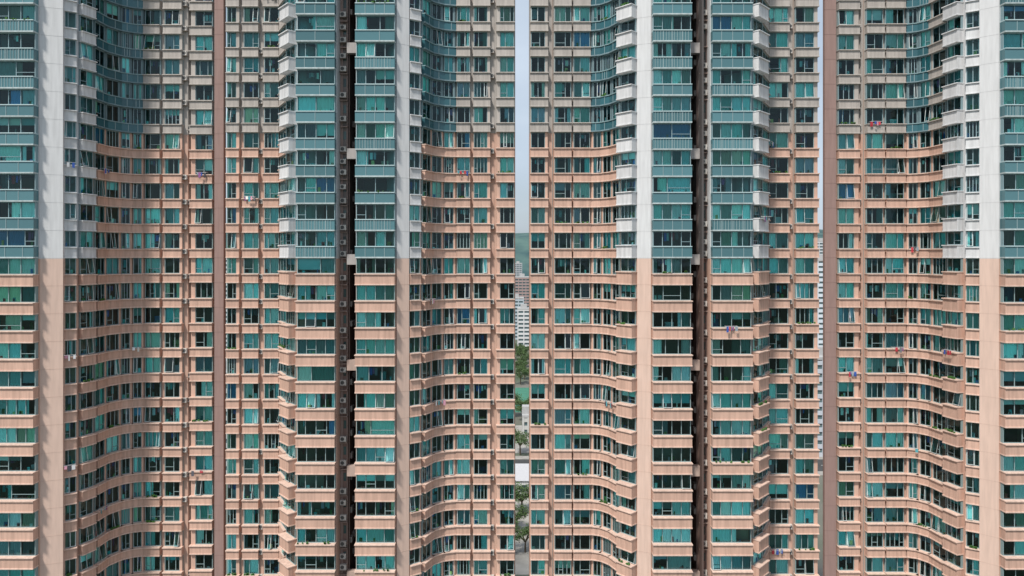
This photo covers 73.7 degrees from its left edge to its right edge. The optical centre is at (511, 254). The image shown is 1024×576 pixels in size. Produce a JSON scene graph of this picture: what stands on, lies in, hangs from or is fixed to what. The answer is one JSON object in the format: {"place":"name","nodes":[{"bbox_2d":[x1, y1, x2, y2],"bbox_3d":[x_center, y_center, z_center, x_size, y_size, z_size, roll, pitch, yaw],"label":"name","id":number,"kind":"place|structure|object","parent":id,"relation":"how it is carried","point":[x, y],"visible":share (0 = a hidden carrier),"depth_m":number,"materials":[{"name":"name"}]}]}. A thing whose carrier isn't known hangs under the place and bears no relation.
{"place":"outdoors","nodes":[
{"label":"outdoors","id":0,"kind":"place"},
{"bbox_2d":[0,0,225,575],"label":"residential tower","id":1,"kind":"structure","parent":0,"point":[112,287],"depth_m":79.00,"materials":[{"name":"paint"}]},
{"bbox_2d":[226,258,226,358],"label":"apartment block","id":2,"kind":"structure","parent":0,"point":[226,308],"depth_m":490.00,"materials":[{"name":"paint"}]},
{"bbox_2d":[225,0,514,575],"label":"residential tower","id":3,"kind":"structure","parent":0,"point":[370,282],"depth_m":77.97,"materials":[{"name":"paint"}]},
{"bbox_2d":[515,261,521,275],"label":"apartment block","id":4,"kind":"structure","parent":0,"point":[518,268],"depth_m":1142.00,"materials":[{"name":"paint"}]},
{"bbox_2d":[515,294,523,339],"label":"apartment block","id":5,"kind":"structure","parent":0,"point":[519,301],"depth_m":603.00,"materials":[{"name":"paint"}]},
{"bbox_2d":[515,274,528,306],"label":"apartment block","id":6,"kind":"structure","parent":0,"point":[521,285],"depth_m":712.00,"materials":[{"name":"paint"}]},
{"bbox_2d":[515,425,528,452],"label":"paved plaza","id":7,"kind":"structure","parent":0,"point":[524,449],"depth_m":266.87,"materials":[{"name":"concrete"}]},
{"bbox_2d":[226,340,822,575],"bbox_3d":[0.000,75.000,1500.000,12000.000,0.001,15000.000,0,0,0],"label":"ground","id":8,"kind":"structure","parent":0,"point":[518,415],"depth_m":213.51,"materials":[{"name":"grey concrete"}]},
{"bbox_2d":[226,359,226,473],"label":"apartment block","id":9,"kind":"structure","parent":8,"relation":"on","point":[226,416],"depth_m":232.40,"materials":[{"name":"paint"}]},
{"bbox_2d":[515,391,521,405],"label":"tree","id":10,"kind":"object","parent":8,"relation":"on","point":[518,396],"visible":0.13,"depth_m":315.50,"materials":[{"name":"green plant"}]},
{"bbox_2d":[515,358,527,368],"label":"tree","id":11,"kind":"object","parent":8,"relation":"on","point":[517,363],"visible":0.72,"depth_m":424.69,"materials":[{"name":"green plant"}]},
{"bbox_2d":[515,345,527,356],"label":"tree","id":12,"kind":"object","parent":8,"relation":"on","point":[519,348],"visible":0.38,"depth_m":484.21,"materials":[{"name":"green plant"}]},
{"bbox_2d":[515,498,528,574],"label":"paved yard","id":13,"kind":"structure","parent":8,"relation":"on","point":[521,562],"depth_m":173.04,"materials":[{"name":"concrete"}]},
{"bbox_2d":[515,480,528,508],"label":"tree","id":14,"kind":"object","parent":13,"relation":"on","point":[523,495],"visible":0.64,"depth_m":196.73,"materials":[{"name":"green plant"}]},
{"bbox_2d":[515,518,528,552],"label":"tree","id":15,"kind":"object","parent":13,"relation":"on","point":[520,534],"visible":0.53,"depth_m":171.18,"materials":[{"name":"green plant"}]},
{"bbox_2d":[515,502,528,526],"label":"tree","id":16,"kind":"object","parent":13,"relation":"on","point":[520,513],"visible":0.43,"depth_m":185.37,"materials":[{"name":"green plant"}]},
{"bbox_2d":[515,464,528,493],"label":"building","id":17,"kind":"structure","parent":8,"relation":"on","point":[522,472],"depth_m":214.22,"materials":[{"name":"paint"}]},
{"bbox_2d":[515,388,528,411],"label":"sports court","id":18,"kind":"object","parent":8,"relation":"on","point":[524,392],"depth_m":368.76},
{"bbox_2d":[515,428,528,454],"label":"tree","id":19,"kind":"object","parent":8,"relation":"on","point":[521,439],"visible":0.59,"depth_m":255.40,"materials":[{"name":"green plant"}]},
{"bbox_2d":[515,366,528,383],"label":"tree","id":20,"kind":"object","parent":8,"relation":"on","point":[519,373],"visible":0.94,"depth_m":394.93,"materials":[{"name":"green plant"}]},
{"bbox_2d":[515,397,528,411],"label":"tree","id":21,"kind":"object","parent":8,"relation":"on","point":[518,408],"visible":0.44,"depth_m":306.39,"materials":[{"name":"green plant"}]},
{"bbox_2d":[515,348,528,357],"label":"tree","id":22,"kind":"object","parent":8,"relation":"on","point":[523,352],"visible":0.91,"depth_m":468.33,"materials":[{"name":"green plant"}]},
{"bbox_2d":[517,355,526,360],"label":"tree","id":23,"kind":"object","parent":8,"relation":"on","point":[523,358],"visible":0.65,"depth_m":453.80,"materials":[{"name":"green plant"}]},
{"bbox_2d":[516,366,528,379],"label":"tree","id":24,"kind":"object","parent":8,"relation":"on","point":[526,368],"visible":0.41,"depth_m":409.15,"materials":[{"name":"green plant"}]},
{"bbox_2d":[517,304,528,347],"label":"apartment block","id":25,"kind":"structure","parent":8,"relation":"on","point":[523,324],"depth_m":533.00,"materials":[{"name":"paint"}]},
{"bbox_2d":[522,405,528,436],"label":"apartment block","id":26,"kind":"structure","parent":8,"relation":"on","point":[525,418],"depth_m":280.50,"materials":[{"name":"paint"}]},
{"bbox_2d":[818,346,822,456],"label":"apartment block","id":27,"kind":"structure","parent":8,"relation":"on","point":[820,409],"depth_m":253.00,"materials":[{"name":"paint"}]},
{"bbox_2d":[226,229,822,275],"bbox_3d":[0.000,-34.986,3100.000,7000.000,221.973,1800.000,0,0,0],"label":"hill","id":28,"kind":"structure","parent":0,"point":[522,248],"depth_m":2505.04,"materials":[{"name":"green plant"}]},
{"bbox_2d":[226,0,822,232],"label":"sky","id":29,"kind":"structure","parent":0,"point":[521,6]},
{"bbox_2d":[515,459,822,470],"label":"road","id":30,"kind":"structure","parent":0,"point":[526,461],"depth_m":246.32,"materials":[{"name":"grey asphalt"}]},
{"bbox_2d":[515,456,822,458],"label":"pavement","id":31,"kind":"structure","parent":0,"point":[521,457],"depth_m":252.02,"materials":[{"name":"concrete"}]},
{"bbox_2d":[529,0,819,575],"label":"residential tower","id":32,"kind":"structure","parent":0,"point":[674,400],"depth_m":77.63,"materials":[{"name":"paint"}]},
{"bbox_2d":[818,255,822,345],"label":"apartment block","id":33,"kind":"structure","parent":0,"point":[820,297],"depth_m":410.00,"materials":[{"name":"paint"}]},
{"bbox_2d":[818,238,822,254],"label":"apartment block","id":34,"kind":"structure","parent":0,"point":[820,244],"depth_m":690.40,"materials":[{"name":"paint"}]},
{"bbox_2d":[823,0,1023,575],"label":"residential tower","id":35,"kind":"structure","parent":0,"point":[923,287],"depth_m":79.67,"materials":[{"name":"paint"}]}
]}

